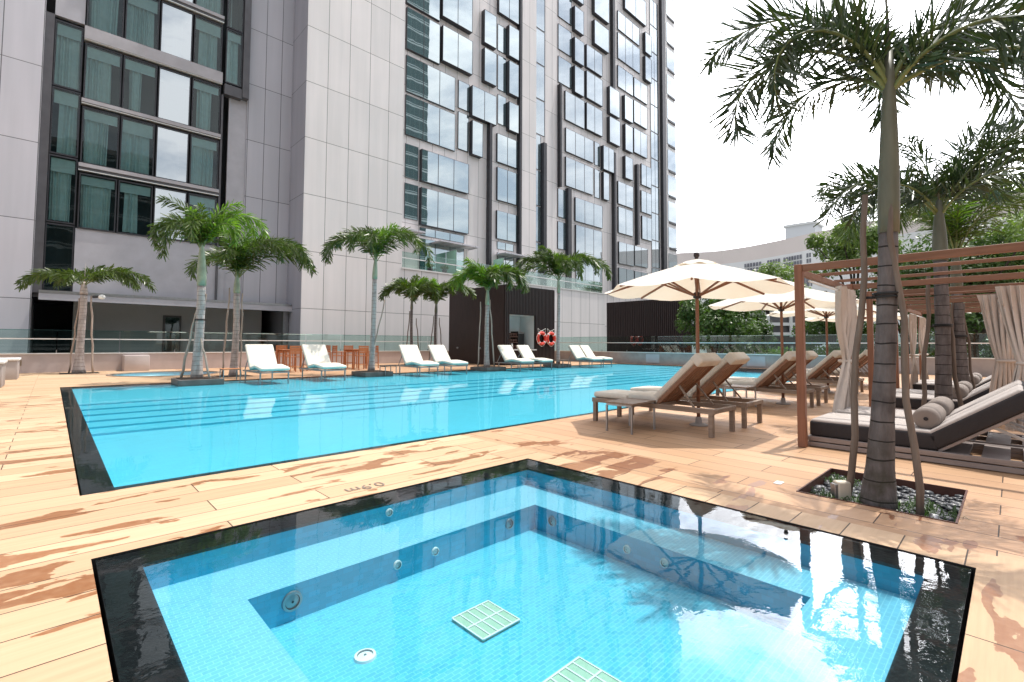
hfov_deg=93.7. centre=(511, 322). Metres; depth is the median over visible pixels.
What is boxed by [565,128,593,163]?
window
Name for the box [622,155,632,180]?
window
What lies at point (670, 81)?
window
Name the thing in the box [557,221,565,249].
window
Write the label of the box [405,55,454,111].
window
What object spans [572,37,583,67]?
window
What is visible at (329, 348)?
bar chair
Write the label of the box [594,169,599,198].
window
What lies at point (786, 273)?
broadleaf tree
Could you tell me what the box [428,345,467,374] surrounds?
sun lounger
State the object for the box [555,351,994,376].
parapet wall
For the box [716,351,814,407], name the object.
sun lounger
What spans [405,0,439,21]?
window
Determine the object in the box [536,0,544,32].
window
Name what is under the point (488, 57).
window
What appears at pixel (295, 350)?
bar chair
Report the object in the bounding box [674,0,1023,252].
sky
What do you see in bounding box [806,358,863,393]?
sun lounger
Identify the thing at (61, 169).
window
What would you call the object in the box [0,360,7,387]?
concrete bench
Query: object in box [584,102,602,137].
window
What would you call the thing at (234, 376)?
planting bed
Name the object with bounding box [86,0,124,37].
window
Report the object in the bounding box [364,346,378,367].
bar chair
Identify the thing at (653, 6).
window
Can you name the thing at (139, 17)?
window
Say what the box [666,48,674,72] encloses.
window
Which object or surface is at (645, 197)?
window
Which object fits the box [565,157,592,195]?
window
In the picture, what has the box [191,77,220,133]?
window
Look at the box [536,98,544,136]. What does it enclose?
window
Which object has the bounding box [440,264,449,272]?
potted plant
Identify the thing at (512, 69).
window
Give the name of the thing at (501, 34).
window
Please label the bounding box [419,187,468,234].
window
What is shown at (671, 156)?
window
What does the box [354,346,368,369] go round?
bar chair
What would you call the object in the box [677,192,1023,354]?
curved building
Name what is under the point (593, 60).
window
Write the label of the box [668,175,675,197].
window
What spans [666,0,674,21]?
window
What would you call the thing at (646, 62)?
window
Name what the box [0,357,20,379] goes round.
concrete bench
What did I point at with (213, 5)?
window
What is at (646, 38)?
window
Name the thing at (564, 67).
window
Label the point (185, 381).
planter plinth
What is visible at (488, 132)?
hotel tower
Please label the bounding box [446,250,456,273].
privacy screen
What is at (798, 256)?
window
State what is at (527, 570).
spa pool
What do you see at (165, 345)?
door
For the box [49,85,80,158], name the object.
window
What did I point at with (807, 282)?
window
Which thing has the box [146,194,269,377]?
palm tree
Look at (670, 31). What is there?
window
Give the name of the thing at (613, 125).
window
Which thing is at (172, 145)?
window
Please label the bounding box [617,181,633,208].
window
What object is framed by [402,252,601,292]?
glass balustrade
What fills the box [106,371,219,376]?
round pool
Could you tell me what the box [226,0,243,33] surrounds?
window
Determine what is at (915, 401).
daybed
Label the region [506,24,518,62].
window
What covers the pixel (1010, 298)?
tied curtain
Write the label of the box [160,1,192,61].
window
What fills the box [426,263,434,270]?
potted plant
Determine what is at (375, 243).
palm tree
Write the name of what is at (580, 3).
window
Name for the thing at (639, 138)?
window
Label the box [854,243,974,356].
broadleaf tree
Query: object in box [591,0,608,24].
window
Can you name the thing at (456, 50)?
window
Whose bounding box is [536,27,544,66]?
window
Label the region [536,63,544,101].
window
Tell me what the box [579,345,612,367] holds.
sun lounger
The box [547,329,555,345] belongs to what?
life buoy
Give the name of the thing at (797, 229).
distant tower
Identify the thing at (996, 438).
daybed
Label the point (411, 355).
sun lounger
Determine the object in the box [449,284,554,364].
timber pavilion
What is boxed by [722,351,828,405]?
sun lounger
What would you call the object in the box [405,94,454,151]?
window
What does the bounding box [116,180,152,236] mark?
window
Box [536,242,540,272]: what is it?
window
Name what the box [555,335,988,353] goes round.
glass balustrade
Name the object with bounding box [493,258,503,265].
privacy screen
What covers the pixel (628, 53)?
window
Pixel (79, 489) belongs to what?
ground
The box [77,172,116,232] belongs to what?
window
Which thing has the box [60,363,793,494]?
lap pool
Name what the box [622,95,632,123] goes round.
window
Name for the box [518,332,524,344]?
drinks fridge
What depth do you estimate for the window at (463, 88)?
39.15 m
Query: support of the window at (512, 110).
in the hotel tower at (488, 132)
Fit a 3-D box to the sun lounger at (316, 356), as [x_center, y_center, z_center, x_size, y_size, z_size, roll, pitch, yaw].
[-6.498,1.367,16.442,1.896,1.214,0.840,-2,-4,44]
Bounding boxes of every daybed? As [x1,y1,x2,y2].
[808,385,1023,474]
[834,380,1023,453]
[895,384,989,409]
[896,381,990,394]
[913,377,990,389]
[919,375,991,382]
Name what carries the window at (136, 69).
in the hotel wing
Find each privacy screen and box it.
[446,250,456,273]
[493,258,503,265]
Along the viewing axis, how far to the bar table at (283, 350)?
20.18 m
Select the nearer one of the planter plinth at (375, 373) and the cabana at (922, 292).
the cabana at (922, 292)
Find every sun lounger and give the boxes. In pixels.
[243,344,289,384]
[299,344,346,381]
[397,345,438,376]
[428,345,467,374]
[495,345,533,371]
[516,345,552,370]
[566,345,602,367]
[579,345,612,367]
[592,353,735,437]
[630,352,762,427]
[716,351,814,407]
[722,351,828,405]
[788,350,841,383]
[806,350,867,382]
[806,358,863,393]
[811,358,867,373]
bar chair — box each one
[276,345,290,369]
[284,346,301,371]
[326,345,330,360]
[332,345,346,368]
[343,345,357,367]
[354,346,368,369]
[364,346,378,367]
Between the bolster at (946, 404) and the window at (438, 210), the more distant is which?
the window at (438, 210)
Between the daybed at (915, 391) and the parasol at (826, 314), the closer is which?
the daybed at (915, 391)
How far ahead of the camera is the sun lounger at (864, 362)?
14.83 m
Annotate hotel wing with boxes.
[0,0,293,352]
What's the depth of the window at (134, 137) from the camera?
25.23 m
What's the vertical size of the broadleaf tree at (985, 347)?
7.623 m
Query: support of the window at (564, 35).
in the hotel tower at (488, 132)
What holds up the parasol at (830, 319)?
on the deck
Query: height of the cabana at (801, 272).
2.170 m
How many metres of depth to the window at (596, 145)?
51.75 m
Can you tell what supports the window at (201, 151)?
in the hotel wing
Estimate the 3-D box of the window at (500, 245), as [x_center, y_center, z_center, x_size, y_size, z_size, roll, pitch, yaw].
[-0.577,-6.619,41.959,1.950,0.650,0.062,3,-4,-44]
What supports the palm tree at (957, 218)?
in the tree pit
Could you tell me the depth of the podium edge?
19.43 m
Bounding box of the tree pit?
[796,468,967,523]
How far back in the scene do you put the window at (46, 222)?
22.90 m
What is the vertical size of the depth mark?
0.001 m
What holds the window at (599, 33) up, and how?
in the hotel tower at (488, 132)
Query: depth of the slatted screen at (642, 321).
38.16 m
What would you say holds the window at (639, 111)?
in the hotel tower at (488, 132)
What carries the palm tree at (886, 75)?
in the tree pit
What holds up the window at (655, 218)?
in the hotel tower at (488, 132)
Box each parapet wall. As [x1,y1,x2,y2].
[0,350,448,372]
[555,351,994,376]
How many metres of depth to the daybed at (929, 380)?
11.96 m
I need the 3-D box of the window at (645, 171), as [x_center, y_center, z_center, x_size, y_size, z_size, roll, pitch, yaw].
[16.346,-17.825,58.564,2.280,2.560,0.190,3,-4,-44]
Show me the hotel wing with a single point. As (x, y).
(117, 117)
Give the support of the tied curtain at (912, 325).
hanging from the cabana at (922, 308)
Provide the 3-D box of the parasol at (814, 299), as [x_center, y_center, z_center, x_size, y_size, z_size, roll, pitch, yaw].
[5.556,0.368,9.877,2.624,2.610,2.624,-2,-3,35]
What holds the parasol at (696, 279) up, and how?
on the deck
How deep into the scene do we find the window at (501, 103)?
42.12 m
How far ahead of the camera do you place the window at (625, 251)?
54.86 m
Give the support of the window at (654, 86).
in the hotel tower at (488, 132)
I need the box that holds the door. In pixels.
[162,315,181,351]
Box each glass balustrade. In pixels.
[0,329,428,352]
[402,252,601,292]
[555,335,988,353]
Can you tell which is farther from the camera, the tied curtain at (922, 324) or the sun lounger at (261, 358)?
the sun lounger at (261, 358)
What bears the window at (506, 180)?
in the hotel tower at (488, 132)
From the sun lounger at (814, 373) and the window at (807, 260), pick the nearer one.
the sun lounger at (814, 373)
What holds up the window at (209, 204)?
in the hotel wing
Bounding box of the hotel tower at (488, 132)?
[261,0,676,350]
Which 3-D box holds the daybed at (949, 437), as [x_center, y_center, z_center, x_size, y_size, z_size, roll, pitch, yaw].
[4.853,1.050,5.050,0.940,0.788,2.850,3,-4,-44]
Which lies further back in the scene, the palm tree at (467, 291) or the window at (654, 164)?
the window at (654, 164)
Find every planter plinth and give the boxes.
[171,376,223,386]
[351,370,392,376]
[470,366,505,371]
[543,363,570,367]
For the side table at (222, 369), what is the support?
on the deck
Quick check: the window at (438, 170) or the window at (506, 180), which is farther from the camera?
the window at (506, 180)
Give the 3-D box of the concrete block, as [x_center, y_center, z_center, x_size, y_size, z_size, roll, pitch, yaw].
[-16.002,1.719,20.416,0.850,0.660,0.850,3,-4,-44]
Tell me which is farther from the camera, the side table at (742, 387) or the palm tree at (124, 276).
the palm tree at (124, 276)
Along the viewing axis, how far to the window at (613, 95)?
53.61 m
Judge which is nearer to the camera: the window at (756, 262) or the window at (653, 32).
the window at (653, 32)
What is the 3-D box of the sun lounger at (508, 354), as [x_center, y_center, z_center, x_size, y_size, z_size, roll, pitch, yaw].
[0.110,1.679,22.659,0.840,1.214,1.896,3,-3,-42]
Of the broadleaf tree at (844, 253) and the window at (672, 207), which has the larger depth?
the window at (672, 207)
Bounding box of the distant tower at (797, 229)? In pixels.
[783,221,823,238]
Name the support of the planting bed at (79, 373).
on the deck
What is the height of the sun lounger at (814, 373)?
1.091 m
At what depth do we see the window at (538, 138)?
45.29 m
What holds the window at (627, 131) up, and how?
in the hotel tower at (488, 132)
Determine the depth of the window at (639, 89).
58.09 m
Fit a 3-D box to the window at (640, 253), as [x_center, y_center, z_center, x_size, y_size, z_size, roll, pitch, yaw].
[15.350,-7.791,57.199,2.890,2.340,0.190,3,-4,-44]
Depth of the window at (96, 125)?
24.14 m
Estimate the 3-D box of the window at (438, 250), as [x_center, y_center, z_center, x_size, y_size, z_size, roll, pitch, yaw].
[-5.393,-4.996,37.272,4.190,2.500,0.062,3,-4,-44]
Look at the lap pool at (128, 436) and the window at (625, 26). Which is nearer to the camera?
the lap pool at (128, 436)
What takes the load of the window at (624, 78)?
in the hotel tower at (488, 132)
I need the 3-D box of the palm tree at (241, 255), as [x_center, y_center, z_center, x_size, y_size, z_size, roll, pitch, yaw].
[-9.574,-0.708,17.680,4.499,5.431,3.450,1,-3,-24]
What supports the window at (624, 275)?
in the hotel tower at (488, 132)
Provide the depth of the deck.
3.88 m
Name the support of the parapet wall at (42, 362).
on the deck
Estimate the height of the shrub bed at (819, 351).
2.638 m
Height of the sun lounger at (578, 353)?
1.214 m
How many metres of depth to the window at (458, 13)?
38.65 m
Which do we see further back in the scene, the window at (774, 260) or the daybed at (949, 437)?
the window at (774, 260)
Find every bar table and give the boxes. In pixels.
[276,349,294,370]
[343,349,367,368]
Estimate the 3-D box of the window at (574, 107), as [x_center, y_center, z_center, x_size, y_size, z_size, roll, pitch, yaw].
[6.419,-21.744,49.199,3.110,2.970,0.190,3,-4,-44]
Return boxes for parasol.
[605,252,804,426]
[708,277,858,404]
[767,291,875,392]
[805,313,900,385]
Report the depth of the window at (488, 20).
40.87 m
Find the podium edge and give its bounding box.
[61,395,71,445]
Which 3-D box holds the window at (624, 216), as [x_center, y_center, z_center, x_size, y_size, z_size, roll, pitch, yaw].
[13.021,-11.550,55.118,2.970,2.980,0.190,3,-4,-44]
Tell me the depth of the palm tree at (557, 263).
26.34 m
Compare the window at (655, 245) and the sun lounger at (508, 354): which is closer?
the sun lounger at (508, 354)
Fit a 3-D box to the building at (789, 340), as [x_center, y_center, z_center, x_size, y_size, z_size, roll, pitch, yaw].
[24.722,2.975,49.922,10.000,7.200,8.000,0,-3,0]
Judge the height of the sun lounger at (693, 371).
1.091 m
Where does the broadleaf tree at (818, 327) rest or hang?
on the ground
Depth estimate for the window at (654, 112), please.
60.54 m
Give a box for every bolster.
[913,403,945,428]
[928,396,953,415]
[952,384,968,398]
[959,381,972,392]
[969,374,979,384]
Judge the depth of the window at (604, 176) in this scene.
52.16 m
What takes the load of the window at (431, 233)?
in the hotel tower at (488, 132)
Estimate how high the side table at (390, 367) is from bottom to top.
0.360 m
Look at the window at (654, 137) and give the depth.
60.41 m
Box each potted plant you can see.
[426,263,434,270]
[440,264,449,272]
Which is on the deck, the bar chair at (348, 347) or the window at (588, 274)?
the bar chair at (348, 347)
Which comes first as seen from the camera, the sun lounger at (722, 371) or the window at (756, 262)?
the sun lounger at (722, 371)
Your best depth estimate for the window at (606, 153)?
52.39 m
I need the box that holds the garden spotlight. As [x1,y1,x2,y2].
[928,513,939,518]
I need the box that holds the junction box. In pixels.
[830,480,850,500]
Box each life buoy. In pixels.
[536,328,546,345]
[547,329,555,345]
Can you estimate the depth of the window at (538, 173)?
45.14 m
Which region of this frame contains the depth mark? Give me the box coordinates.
[344,482,384,490]
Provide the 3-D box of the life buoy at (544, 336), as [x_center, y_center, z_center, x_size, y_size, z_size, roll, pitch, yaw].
[1.779,0.902,28.914,0.974,1.100,0.200,3,-4,-44]
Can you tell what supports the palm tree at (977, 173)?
in the tree pit
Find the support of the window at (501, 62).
in the hotel tower at (488, 132)
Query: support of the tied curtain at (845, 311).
hanging from the cabana at (801, 272)
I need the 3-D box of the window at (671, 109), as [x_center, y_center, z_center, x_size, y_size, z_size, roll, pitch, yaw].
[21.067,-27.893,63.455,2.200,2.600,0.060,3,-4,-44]
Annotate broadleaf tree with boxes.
[674,298,761,353]
[702,311,778,353]
[752,259,810,313]
[791,317,875,353]
[804,217,906,295]
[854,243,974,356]
[898,219,1023,357]
[898,328,991,357]
[948,210,1023,307]
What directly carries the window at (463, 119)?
in the hotel tower at (488, 132)
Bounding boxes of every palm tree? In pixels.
[14,264,157,372]
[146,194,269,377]
[182,225,316,375]
[319,222,435,370]
[378,274,441,364]
[413,278,476,360]
[447,257,529,366]
[515,245,611,363]
[689,0,1023,515]
[803,112,1023,406]
[831,156,1023,388]
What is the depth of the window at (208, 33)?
27.66 m
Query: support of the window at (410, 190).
in the hotel tower at (488, 132)
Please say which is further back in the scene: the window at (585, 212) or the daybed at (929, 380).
the window at (585, 212)
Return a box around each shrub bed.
[718,344,839,354]
[832,346,993,357]
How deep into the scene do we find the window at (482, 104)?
40.12 m
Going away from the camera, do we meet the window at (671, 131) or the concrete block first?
the concrete block
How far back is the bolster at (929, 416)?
5.08 m
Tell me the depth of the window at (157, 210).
25.93 m
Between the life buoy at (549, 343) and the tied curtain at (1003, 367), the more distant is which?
the life buoy at (549, 343)
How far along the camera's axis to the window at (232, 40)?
28.38 m
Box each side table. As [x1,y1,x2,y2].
[219,368,240,380]
[379,365,396,374]
[605,398,655,434]
[724,384,756,408]
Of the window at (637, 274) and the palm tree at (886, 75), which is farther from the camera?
the window at (637, 274)
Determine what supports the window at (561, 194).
in the hotel tower at (488, 132)
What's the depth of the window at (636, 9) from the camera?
57.85 m
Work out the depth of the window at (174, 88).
26.28 m
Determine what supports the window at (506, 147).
in the hotel tower at (488, 132)
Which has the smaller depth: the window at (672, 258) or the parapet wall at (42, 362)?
the parapet wall at (42, 362)
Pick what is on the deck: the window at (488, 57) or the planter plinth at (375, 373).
the planter plinth at (375, 373)
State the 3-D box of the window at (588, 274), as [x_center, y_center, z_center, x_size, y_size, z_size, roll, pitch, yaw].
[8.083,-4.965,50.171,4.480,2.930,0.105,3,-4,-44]
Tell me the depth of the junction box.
3.80 m
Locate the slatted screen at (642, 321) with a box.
[607,300,691,352]
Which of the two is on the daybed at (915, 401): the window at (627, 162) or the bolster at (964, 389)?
the bolster at (964, 389)
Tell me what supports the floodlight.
attached to the palm tree at (124, 276)
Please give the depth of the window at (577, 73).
49.22 m
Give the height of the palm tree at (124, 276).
4.416 m
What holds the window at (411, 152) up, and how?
in the hotel tower at (488, 132)
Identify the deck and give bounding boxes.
[0,361,1023,681]
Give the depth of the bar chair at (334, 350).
22.08 m
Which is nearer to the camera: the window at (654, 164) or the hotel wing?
the hotel wing
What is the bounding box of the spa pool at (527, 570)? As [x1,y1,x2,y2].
[91,458,975,681]
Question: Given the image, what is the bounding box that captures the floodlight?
[92,294,104,298]
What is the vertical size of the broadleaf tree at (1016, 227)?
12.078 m
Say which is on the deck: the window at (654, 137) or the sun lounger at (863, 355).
the sun lounger at (863, 355)
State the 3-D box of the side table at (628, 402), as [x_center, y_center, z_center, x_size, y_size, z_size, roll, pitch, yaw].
[1.674,1.310,6.766,0.620,0.410,0.434,3,-4,-44]
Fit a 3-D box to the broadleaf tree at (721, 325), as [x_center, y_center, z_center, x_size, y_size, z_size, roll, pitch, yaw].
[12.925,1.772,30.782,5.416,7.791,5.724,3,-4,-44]
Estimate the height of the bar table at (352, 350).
0.930 m
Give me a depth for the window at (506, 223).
41.92 m
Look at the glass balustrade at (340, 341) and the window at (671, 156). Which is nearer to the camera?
the glass balustrade at (340, 341)
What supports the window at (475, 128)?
in the hotel tower at (488, 132)
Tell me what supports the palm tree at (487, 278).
on the deck
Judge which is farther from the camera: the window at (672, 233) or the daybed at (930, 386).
the window at (672, 233)
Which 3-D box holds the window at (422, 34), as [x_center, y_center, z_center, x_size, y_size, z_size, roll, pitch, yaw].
[-6.758,-21.744,36.527,2.950,3.160,0.233,3,-4,-44]
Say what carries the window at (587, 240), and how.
in the hotel tower at (488, 132)
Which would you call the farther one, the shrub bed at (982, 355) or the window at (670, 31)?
the window at (670, 31)
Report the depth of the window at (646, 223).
58.15 m
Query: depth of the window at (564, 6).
48.69 m
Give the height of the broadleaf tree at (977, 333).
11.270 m
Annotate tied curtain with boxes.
[832,285,858,411]
[908,314,919,388]
[918,317,928,379]
[977,294,1015,392]
[995,285,1023,430]
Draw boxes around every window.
[42,222,74,291]
[46,153,77,224]
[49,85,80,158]
[52,19,83,92]
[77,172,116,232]
[80,106,119,169]
[83,42,122,106]
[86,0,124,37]
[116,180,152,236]
[119,116,154,175]
[122,55,157,116]
[125,0,159,49]
[153,186,186,241]
[155,125,188,182]
[157,66,190,125]
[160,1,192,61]
[187,193,216,245]
[189,134,218,188]
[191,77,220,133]
[193,14,222,71]
[195,0,223,14]
[225,28,242,87]
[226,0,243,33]
[404,182,417,220]
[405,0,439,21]
[405,6,439,64]
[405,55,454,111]
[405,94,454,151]
[405,143,418,180]
[419,149,468,194]
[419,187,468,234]
[419,227,463,243]
[419,238,463,273]
[440,0,472,34]
[440,25,472,76]
[457,111,468,151]
[458,80,469,112]
[469,85,496,126]
[469,120,482,158]
[481,9,496,50]
[481,47,496,87]
[496,133,517,168]
[496,167,517,205]
[496,210,516,242]
[497,0,519,25]
[497,24,505,54]
[497,54,505,92]
[497,94,505,126]
[497,241,513,251]
[497,252,513,266]
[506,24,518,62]
[506,60,518,98]
[506,101,518,134]
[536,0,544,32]
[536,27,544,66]
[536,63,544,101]
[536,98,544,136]
[536,134,540,170]
[536,170,540,205]
[536,206,540,241]
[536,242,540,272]
[557,188,565,218]
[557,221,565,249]
[558,0,571,25]
[558,23,571,56]
[558,55,571,88]
[564,90,584,128]
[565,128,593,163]
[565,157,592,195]
[572,0,583,6]
[572,6,583,36]
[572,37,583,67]
[572,65,583,97]
[574,197,602,228]
[575,225,601,259]
[575,259,601,288]
[584,44,602,77]
[584,70,602,107]
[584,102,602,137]
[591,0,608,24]
[591,19,608,54]
[594,141,599,166]
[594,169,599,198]
[600,145,613,173]
[601,172,608,200]
[606,116,619,147]
[607,86,619,119]
[617,10,639,46]
[617,32,639,73]
[617,65,632,96]
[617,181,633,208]
[617,206,632,236]
[618,241,633,266]
[618,267,633,283]
[622,0,645,26]
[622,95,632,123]
[622,123,632,153]
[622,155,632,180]
[633,77,647,104]
[633,100,646,129]
[633,128,646,158]
[634,245,647,267]
[634,271,647,278]
[640,163,651,188]
[640,190,651,215]
[641,215,651,241]
[642,31,651,57]
[642,55,651,84]
[649,0,657,29]
[650,24,657,55]
[650,52,657,81]
[650,79,657,107]
[650,104,658,134]
[651,131,658,160]
[651,158,658,187]
[651,186,658,214]
[651,213,659,241]
[652,240,659,268]
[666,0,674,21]
[666,22,674,47]
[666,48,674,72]
[667,74,674,98]
[667,99,675,123]
[667,124,675,147]
[667,149,675,172]
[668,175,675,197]
[668,201,676,223]
[668,227,676,248]
[668,253,676,267]
[744,262,760,270]
[767,258,779,266]
[783,254,801,265]
[791,276,826,286]
[806,253,824,262]
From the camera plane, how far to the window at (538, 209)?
45.00 m
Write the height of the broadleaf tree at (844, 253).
13.959 m
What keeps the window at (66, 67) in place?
in the hotel wing
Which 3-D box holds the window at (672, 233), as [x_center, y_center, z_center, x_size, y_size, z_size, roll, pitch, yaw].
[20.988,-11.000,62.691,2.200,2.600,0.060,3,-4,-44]
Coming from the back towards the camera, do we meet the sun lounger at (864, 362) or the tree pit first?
the sun lounger at (864, 362)
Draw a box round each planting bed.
[59,372,98,373]
[216,375,250,376]
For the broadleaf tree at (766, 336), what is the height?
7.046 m
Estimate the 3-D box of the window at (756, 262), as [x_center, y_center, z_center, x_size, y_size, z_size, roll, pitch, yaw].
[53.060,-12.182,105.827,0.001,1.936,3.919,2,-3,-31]
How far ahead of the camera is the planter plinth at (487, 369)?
22.15 m
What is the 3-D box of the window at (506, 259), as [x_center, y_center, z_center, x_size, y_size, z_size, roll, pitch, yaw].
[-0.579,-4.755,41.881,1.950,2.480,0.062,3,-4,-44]
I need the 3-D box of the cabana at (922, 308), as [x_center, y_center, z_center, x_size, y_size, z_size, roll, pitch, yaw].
[11.319,0.676,11.225,2.705,2.170,3.035,3,-4,-44]
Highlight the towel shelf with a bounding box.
[509,331,517,348]
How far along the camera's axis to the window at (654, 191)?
60.06 m
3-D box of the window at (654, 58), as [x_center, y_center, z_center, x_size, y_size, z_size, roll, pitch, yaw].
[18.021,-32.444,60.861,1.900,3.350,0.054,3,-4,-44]
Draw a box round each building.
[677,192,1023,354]
[692,314,821,353]
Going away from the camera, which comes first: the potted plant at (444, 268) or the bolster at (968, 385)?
the bolster at (968, 385)
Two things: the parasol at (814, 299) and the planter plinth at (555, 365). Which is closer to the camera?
the parasol at (814, 299)
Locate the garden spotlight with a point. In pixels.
(934, 515)
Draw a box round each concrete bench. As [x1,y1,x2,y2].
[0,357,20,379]
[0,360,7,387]
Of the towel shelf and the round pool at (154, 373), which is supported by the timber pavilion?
the towel shelf
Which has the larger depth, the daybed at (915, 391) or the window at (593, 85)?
the window at (593, 85)
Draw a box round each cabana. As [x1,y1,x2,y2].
[794,242,1023,447]
[866,282,1023,406]
[906,302,981,388]
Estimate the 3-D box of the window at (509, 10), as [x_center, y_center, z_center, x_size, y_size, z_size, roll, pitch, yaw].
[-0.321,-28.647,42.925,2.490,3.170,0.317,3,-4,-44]
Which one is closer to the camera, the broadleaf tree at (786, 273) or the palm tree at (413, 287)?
the palm tree at (413, 287)
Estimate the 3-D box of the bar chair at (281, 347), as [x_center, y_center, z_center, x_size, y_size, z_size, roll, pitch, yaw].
[-10.103,1.561,21.180,0.500,1.101,0.507,3,-4,-44]
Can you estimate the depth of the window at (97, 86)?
24.32 m
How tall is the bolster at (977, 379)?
0.232 m
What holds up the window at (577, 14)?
in the hotel tower at (488, 132)
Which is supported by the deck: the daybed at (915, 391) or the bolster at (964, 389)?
the daybed at (915, 391)
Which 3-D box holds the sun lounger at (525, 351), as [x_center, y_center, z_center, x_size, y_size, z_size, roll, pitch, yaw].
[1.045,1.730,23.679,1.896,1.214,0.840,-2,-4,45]
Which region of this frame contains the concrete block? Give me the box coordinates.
[122,355,149,370]

